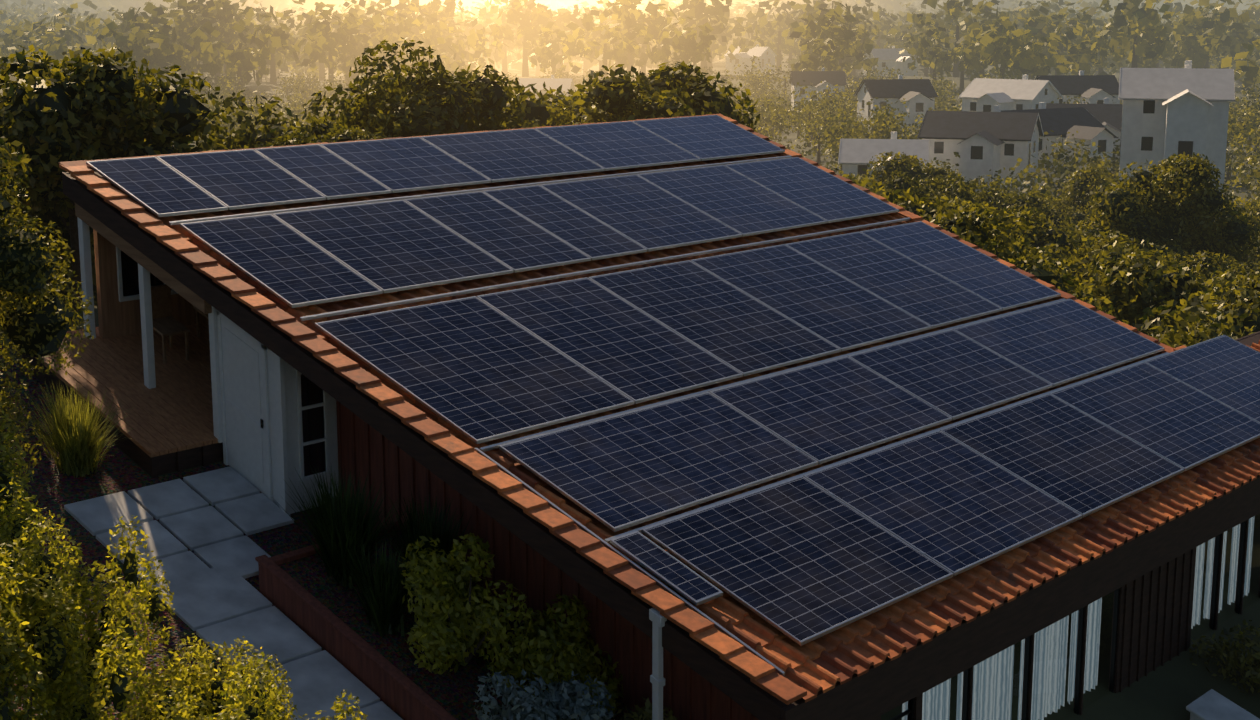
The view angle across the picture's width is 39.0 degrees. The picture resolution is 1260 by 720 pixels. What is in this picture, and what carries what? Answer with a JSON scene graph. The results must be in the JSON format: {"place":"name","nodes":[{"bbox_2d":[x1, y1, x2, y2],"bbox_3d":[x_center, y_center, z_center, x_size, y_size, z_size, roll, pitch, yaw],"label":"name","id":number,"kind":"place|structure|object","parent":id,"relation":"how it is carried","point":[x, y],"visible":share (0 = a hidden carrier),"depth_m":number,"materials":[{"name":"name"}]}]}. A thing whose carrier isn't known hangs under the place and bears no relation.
{"place":"outdoors","nodes":[
{"label":"outdoors","id":0,"kind":"place"},
{"bbox_2d":[0,0,1259,20],"bbox_3d":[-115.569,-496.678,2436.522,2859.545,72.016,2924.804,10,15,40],"label":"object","id":1,"kind":"structure","parent":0,"point":[308,5],"depth_m":978.18,"materials":[{"name":"green plant"}]},
{"bbox_2d":[1,53,1259,719],"bbox_3d":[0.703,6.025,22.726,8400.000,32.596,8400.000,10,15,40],"label":"ground","id":2,"kind":"structure","parent":0,"point":[1171,689],"depth_m":27.21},
{"bbox_2d":[0,138,31,206],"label":"tree","id":3,"kind":"object","parent":2,"relation":"on","point":[19,159],"visible":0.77,"depth_m":28.00,"materials":[{"name":"green plant"}]},
{"bbox_2d":[0,67,97,315],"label":"tree","id":4,"kind":"object","parent":2,"relation":"on","point":[64,292],"visible":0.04,"depth_m":37.67,"materials":[{"name":"green plant"}]},
{"bbox_2d":[0,44,228,311],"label":"tree","id":5,"kind":"object","parent":2,"relation":"on","point":[103,108],"visible":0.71,"depth_m":31.26,"materials":[{"name":"green plant"}]},
{"bbox_2d":[22,354,222,477],"bbox_3d":[-6.553,0.438,26.456,3.215,1.455,3.530,10,15,40],"label":"deck base","id":6,"kind":"object","parent":2,"relation":"on","point":[177,461],"visible":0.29,"depth_m":24.74,"materials":[{"name":"brown wood"}]},
{"bbox_2d":[93,229,208,338],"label":"porch walls","id":7,"kind":"structure","parent":6,"relation":"on","point":[116,317],"depth_m":26.80,"materials":[{"name":"brown wood"}]},
{"bbox_2d":[116,247,177,301],"bbox_3d":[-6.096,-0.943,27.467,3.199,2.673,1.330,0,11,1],"label":"window frame","id":8,"kind":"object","parent":7,"relation":"attached to","point":[122,298],"depth_m":26.81,"materials":[{"name":"white wood"}]},
{"bbox_2d":[151,284,207,363],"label":"deck chairs","id":9,"kind":"object","parent":6,"relation":"on","point":[165,323],"visible":0.38,"depth_m":26.81,"materials":[{"name":"brown wood"}]},
{"bbox_2d":[35,322,217,456],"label":"deck boards","id":10,"kind":"object","parent":2,"relation":"on","point":[172,412],"visible":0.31,"depth_m":25.73,"materials":[{"name":"brown wood"}]},
{"bbox_2d":[0,348,403,719],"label":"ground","id":11,"kind":"structure","parent":2,"relation":"on","point":[55,490],"depth_m":23.59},
{"bbox_2d":[0,402,68,719],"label":"shrub","id":12,"kind":"object","parent":11,"relation":"on","point":[8,487],"visible":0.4,"depth_m":16.57,"materials":[{"name":"green plant"}]},
{"bbox_2d":[0,159,93,481],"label":"tree","id":13,"kind":"object","parent":11,"relation":"on","point":[37,317],"visible":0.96,"depth_m":19.08,"materials":[{"name":"green plant"}]},
{"bbox_2d":[0,537,148,719],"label":"shrub","id":14,"kind":"object","parent":11,"relation":"on","point":[120,688],"visible":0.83,"depth_m":14.29,"materials":[{"name":"green plant"}]},
{"bbox_2d":[25,380,134,477],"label":"ornamental grass","id":15,"kind":"object","parent":11,"relation":"on","point":[73,437],"depth_m":23.82,"materials":[{"name":"green plant"}]},
{"bbox_2d":[0,508,242,719],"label":"shrub","id":16,"kind":"object","parent":11,"relation":"on","point":[119,601],"visible":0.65,"depth_m":15.29,"materials":[{"name":"green plant"}]},
{"bbox_2d":[118,632,297,719],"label":"shrub","id":17,"kind":"object","parent":11,"relation":"on","point":[204,696],"visible":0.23,"depth_m":16.23,"materials":[{"name":"green plant"}]},
{"bbox_2d":[149,647,367,719],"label":"shrub","id":18,"kind":"object","parent":11,"relation":"on","point":[259,706],"visible":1,"depth_m":14.27,"materials":[{"name":"green plant"}]},
{"bbox_2d":[255,521,456,719],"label":"timber planter","id":19,"kind":"object","parent":11,"relation":"on","point":[383,678],"visible":0.79,"depth_m":21.61,"materials":[{"name":"red wood"}]},
{"bbox_2d":[278,529,634,719],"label":"planter soil","id":20,"kind":"structure","parent":19,"relation":"in","point":[453,694],"depth_m":21.78,"materials":[{"name":"brown soil"}]},
{"bbox_2d":[284,466,409,588],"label":"ornamental grass","id":21,"kind":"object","parent":20,"relation":"on","point":[343,522],"depth_m":22.54,"materials":[{"name":"green plant"}]},
{"bbox_2d":[338,540,426,636],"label":"ornamental grass","id":22,"kind":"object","parent":20,"relation":"on","point":[383,593],"depth_m":21.82,"materials":[{"name":"green plant"}]},
{"bbox_2d":[370,486,471,592],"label":"ornamental grass","id":23,"kind":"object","parent":20,"relation":"on","point":[428,527],"depth_m":22.84,"materials":[{"name":"green plant"}]},
{"bbox_2d":[399,533,537,687],"bbox_3d":[-2.017,2.985,21.596,2.139,1.653,1.865,10,15,40],"label":"shrub","id":24,"kind":"object","parent":20,"relation":"on","point":[449,590],"depth_m":21.41,"materials":[{"name":"green plant"}]},
{"bbox_2d":[473,669,615,719],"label":"shrub","id":25,"kind":"object","parent":20,"relation":"on","point":[565,700],"depth_m":20.34,"materials":[{"name":"green plant"}]},
{"bbox_2d":[490,594,623,717],"bbox_3d":[-0.778,3.589,21.610,1.612,1.375,1.628,10,15,40],"label":"shrub","id":26,"kind":"object","parent":20,"relation":"on","point":[574,656],"depth_m":21.48,"materials":[{"name":"green plant"}]},
{"bbox_2d":[611,697,677,719],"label":"green shrub","id":27,"kind":"object","parent":20,"relation":"on","point":[644,713],"visible":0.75,"depth_m":20.77,"materials":[{"name":"green plant"}]},
{"bbox_2d":[77,217,338,514],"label":"exterior wall","id":28,"kind":"structure","parent":2,"relation":"on","point":[254,381],"depth_m":24.56,"materials":[{"name":"white paint"}]},
{"bbox_2d":[64,466,402,719],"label":"path slabs","id":29,"kind":"structure","parent":2,"relation":"on","point":[221,600],"depth_m":22.60,"materials":[{"name":"concrete"}]},
{"bbox_2d":[174,90,301,152],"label":"tree","id":30,"kind":"object","parent":2,"relation":"on","point":[239,139],"visible":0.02,"depth_m":44.54,"materials":[{"name":"green plant"}]},
{"bbox_2d":[209,121,305,149],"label":"tree","id":31,"kind":"object","parent":2,"relation":"on","point":[296,123],"depth_m":53.65,"materials":[{"name":"green plant"}]},
{"bbox_2d":[263,116,383,146],"bbox_3d":[-5.840,-2.871,35.801,3.034,3.993,3.606,2,12,11],"label":"tree","id":32,"kind":"object","parent":2,"relation":"on","point":[317,131],"visible":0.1,"depth_m":34.68,"materials":[{"name":"green plant"}]},
{"bbox_2d":[300,37,544,138],"bbox_3d":[-4.854,-3.940,39.829,6.151,6.498,5.746,-9,15,-39],"label":"tree","id":33,"kind":"object","parent":2,"relation":"on","point":[426,102],"visible":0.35,"depth_m":38.09,"materials":[{"name":"green plant"}]},
{"bbox_2d":[518,75,574,107],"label":"neighbour house","id":34,"kind":"structure","parent":2,"relation":"on","point":[552,82],"depth_m":294.16,"materials":[{"name":"grey"}]},
{"bbox_2d":[336,400,758,719],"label":"red wall","id":35,"kind":"structure","parent":2,"relation":"on","point":[538,580],"depth_m":22.75,"materials":[{"name":"red wood"}]},
{"bbox_2d":[515,85,587,113],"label":"tree","id":36,"kind":"object","parent":2,"relation":"on","point":[559,88],"depth_m":52.13,"materials":[{"name":"green plant"}]},
{"bbox_2d":[0,0,1259,95],"bbox_3d":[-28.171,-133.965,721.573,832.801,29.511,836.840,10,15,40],"label":"forest","id":37,"kind":"object","parent":2,"relation":"on","point":[1042,38],"visible":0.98,"depth_m":351.54,"materials":[{"name":"green plant"}]},
{"bbox_2d":[501,61,759,132],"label":"tree","id":38,"kind":"object","parent":2,"relation":"on","point":[664,91],"visible":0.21,"depth_m":45.31,"materials":[{"name":"green plant"}]},
{"bbox_2d":[156,55,1259,220],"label":"trees","id":39,"kind":"object","parent":2,"relation":"on","point":[828,120],"visible":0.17,"depth_m":205.72,"materials":[{"name":"green plant"}]},
{"bbox_2d":[724,44,776,74],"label":"neighbour house","id":40,"kind":"structure","parent":2,"relation":"on","point":[766,55],"depth_m":438.19,"materials":[{"name":"grey"}]},
{"bbox_2d":[789,68,846,114],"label":"neighbour house","id":41,"kind":"structure","parent":2,"relation":"on","point":[816,78],"depth_m":291.90,"materials":[{"name":"stone"}]},
{"bbox_2d":[845,173,871,185],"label":"tree","id":42,"kind":"object","parent":2,"relation":"on","point":[861,176],"depth_m":120.97,"materials":[{"name":"green plant"}]},
{"bbox_2d":[833,168,904,205],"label":"tree","id":43,"kind":"object","parent":2,"relation":"on","point":[871,185],"depth_m":57.52,"materials":[{"name":"green plant"}]},
{"bbox_2d":[847,178,897,203],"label":"tree","id":44,"kind":"object","parent":2,"relation":"on","point":[864,183],"depth_m":52.28,"materials":[{"name":"green plant"}]},
{"bbox_2d":[838,132,928,179],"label":"neighbour house","id":45,"kind":"structure","parent":2,"relation":"on","point":[855,156],"depth_m":145.62,"materials":[{"name":"grey"}]},
{"bbox_2d":[863,46,918,75],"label":"neighbour house","id":46,"kind":"structure","parent":2,"relation":"on","point":[889,58],"depth_m":386.32,"materials":[{"name":"grey"}]},
{"bbox_2d":[854,75,937,135],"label":"neighbour house","id":47,"kind":"structure","parent":2,"relation":"on","point":[920,95],"depth_m":226.96,"materials":[{"name":"stone"}]},
{"bbox_2d":[862,151,981,194],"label":"tree","id":48,"kind":"object","parent":2,"relation":"on","point":[903,164],"visible":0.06,"depth_m":102.42,"materials":[{"name":"green plant"}]},
{"bbox_2d":[881,171,983,206],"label":"tree","id":49,"kind":"object","parent":2,"relation":"on","point":[951,188],"visible":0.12,"depth_m":82.83,"materials":[{"name":"green plant"}]},
{"bbox_2d":[940,196,1003,217],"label":"bush","id":50,"kind":"object","parent":2,"relation":"on","point":[966,202],"visible":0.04,"depth_m":77.17,"materials":[{"name":"green plant"}]},
{"bbox_2d":[917,105,1043,196],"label":"neighbour house","id":51,"kind":"structure","parent":2,"relation":"on","point":[984,143],"depth_m":152.77,"materials":[{"name":"stone"}]},
{"bbox_2d":[876,188,1128,323],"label":"tree","id":52,"kind":"object","parent":2,"relation":"on","point":[917,208],"visible":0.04,"depth_m":50.92,"materials":[{"name":"green plant"}]},
{"bbox_2d":[921,203,1087,299],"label":"bush","id":53,"kind":"object","parent":2,"relation":"on","point":[973,229],"visible":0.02,"depth_m":43.60,"materials":[{"name":"green plant"}]},
{"bbox_2d":[959,74,1062,111],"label":"neighbour house","id":54,"kind":"structure","parent":2,"relation":"on","point":[988,94],"depth_m":204.94,"materials":[{"name":"grey"}]},
{"bbox_2d":[966,175,1075,229],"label":"bush","id":55,"kind":"object","parent":2,"relation":"on","point":[994,199],"visible":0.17,"depth_m":90.36,"materials":[{"name":"green plant"}]},
{"bbox_2d":[998,204,1104,257],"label":"bush","id":56,"kind":"object","parent":2,"relation":"on","point":[1043,237],"visible":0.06,"depth_m":68.16,"materials":[{"name":"green plant"}]},
{"bbox_2d":[1001,102,1117,195],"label":"neighbour house","id":57,"kind":"structure","parent":2,"relation":"on","point":[1090,128],"depth_m":162.78,"materials":[{"name":"stone"}]},
{"bbox_2d":[1043,223,1081,237],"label":"bush","id":58,"kind":"object","parent":2,"relation":"on","point":[1068,229],"depth_m":82.78,"materials":[{"name":"green plant"}]},
{"bbox_2d":[873,519,1259,719],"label":"dark wall","id":59,"kind":"structure","parent":2,"relation":"on","point":[1154,619],"depth_m":26.50,"materials":[{"name":"brown wood"}]},
{"bbox_2d":[62,171,1259,719],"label":"roof fascia","id":60,"kind":"structure","parent":59,"relation":"on","point":[910,675],"depth_m":22.11,"materials":[{"name":"brown wood"}]},
{"bbox_2d":[75,203,211,313],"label":"porch beam","id":61,"kind":"structure","parent":60,"relation":"attached to","point":[150,266],"depth_m":25.35,"materials":[{"name":"brown wood"}]},
{"bbox_2d":[649,608,666,719],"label":"downpipe","id":62,"kind":"object","parent":60,"relation":"attached to","point":[657,679],"visible":0.96,"depth_m":19.79,"materials":[{"name":"grey metal"}]},
{"bbox_2d":[59,114,1259,704],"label":"roof tiles","id":63,"kind":"object","parent":60,"relation":"on","point":[842,655],"visible":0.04,"depth_m":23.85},
{"bbox_2d":[86,115,1259,675],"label":"solar panel frames","id":64,"kind":"structure","parent":60,"relation":"on","point":[676,509],"depth_m":26.33,"materials":[{"name":"silver metal"}]},
{"bbox_2d":[89,115,1259,640],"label":"solar panels","id":65,"kind":"object","parent":64,"relation":"in","point":[799,559],"visible":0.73,"depth_m":26.63,"materials":[{"name":"blue glass"}]},
{"bbox_2d":[890,521,1259,719],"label":"window frames","id":66,"kind":"structure","parent":59,"relation":"attached to","point":[909,712],"depth_m":25.07,"materials":[{"name":"black metal"}]},
{"bbox_2d":[882,515,1259,719],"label":"front glass","id":67,"kind":"object","parent":66,"relation":"on","point":[1233,612],"visible":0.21,"depth_m":25.15,"materials":[{"name":"clear glass"}]},
{"bbox_3d":[7.220,3.267,27.407,1.880,3.044,17.700,10,15,40],"label":"room interior","id":68,"kind":"object","parent":59,"relation":"attached to","visible":0},
{"bbox_2d":[902,516,1254,719],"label":"front curtains","id":69,"kind":"object","parent":68,"relation":"on","point":[1044,698],"depth_m":24.72,"materials":[{"name":"fabric"}]},
{"bbox_2d":[1035,71,1119,103],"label":"neighbour house","id":70,"kind":"structure","parent":2,"relation":"on","point":[1093,89],"depth_m":216.28,"materials":[{"name":"stone"}]},
{"bbox_2d":[1039,166,1124,230],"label":"tree","id":71,"kind":"object","parent":2,"relation":"on","point":[1073,202],"visible":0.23,"depth_m":106.31,"materials":[{"name":"green plant"}]},
{"bbox_2d":[1046,98,1122,173],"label":"neighbour house","id":72,"kind":"structure","parent":2,"relation":"on","point":[1107,115],"depth_m":175.53,"materials":[{"name":"stone"}]},
{"bbox_2d":[1029,230,1181,293],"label":"bush","id":73,"kind":"object","parent":2,"relation":"on","point":[1095,253],"visible":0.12,"depth_m":60.78,"materials":[{"name":"green plant"}]},
{"bbox_2d":[1073,248,1243,335],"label":"bush","id":74,"kind":"object","parent":2,"relation":"on","point":[1131,289],"visible":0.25,"depth_m":52.29,"materials":[{"name":"green plant"}]},
{"bbox_2d":[1076,150,1259,266],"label":"tree","id":75,"kind":"object","parent":2,"relation":"on","point":[1183,206],"visible":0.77,"depth_m":76.42,"materials":[{"name":"green plant"}]},
{"bbox_2d":[1118,61,1234,218],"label":"neighbour house","id":76,"kind":"structure","parent":2,"relation":"on","point":[1167,113],"depth_m":129.65,"materials":[{"name":"grey"}]},
{"bbox_2d":[1132,299,1258,347],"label":"bush","id":77,"kind":"object","parent":2,"relation":"on","point":[1186,319],"visible":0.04,"depth_m":40.36,"materials":[{"name":"green plant"}]},
{"bbox_2d":[1141,269,1259,347],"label":"bush","id":78,"kind":"object","parent":2,"relation":"on","point":[1242,305],"visible":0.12,"depth_m":46.17,"materials":[{"name":"green plant"}]},
{"bbox_2d":[1166,250,1258,279],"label":"bush","id":79,"kind":"object","parent":2,"relation":"on","point":[1210,263],"visible":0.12,"depth_m":68.89,"materials":[{"name":"green plant"}]},
{"bbox_2d":[1189,619,1259,692],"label":"patio shrub","id":80,"kind":"object","parent":2,"relation":"on","point":[1234,652],"visible":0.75,"depth_m":27.10,"materials":[{"name":"green plant"}]},
{"bbox_2d":[1210,257,1259,291],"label":"bush","id":81,"kind":"object","parent":2,"relation":"on","point":[1251,269],"visible":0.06,"depth_m":62.52,"materials":[{"name":"green plant"}]},
{"bbox_2d":[1235,236,1259,268],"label":"bush","id":82,"kind":"object","parent":2,"relation":"on","point":[1257,257],"visible":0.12,"depth_m":85.65,"materials":[{"name":"green plant"}]},
{"bbox_2d":[1244,203,1259,243],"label":"bush","id":83,"kind":"object","parent":2,"relation":"on","point":[1257,212],"visible":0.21,"depth_m":108.45,"materials":[{"name":"green plant"}]},
{"bbox_3d":[8.211,5.877,25.085,2.960,1.122,3.000,10,15,40],"label":"patio slab","id":84,"kind":"object","parent":2,"relation":"on","visible":0},
{"bbox_2d":[1186,689,1259,719],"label":"patio box","id":85,"kind":"object","parent":84,"relation":"on","point":[1211,704],"visible":1,"depth_m":25.65,"materials":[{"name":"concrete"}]}
]}

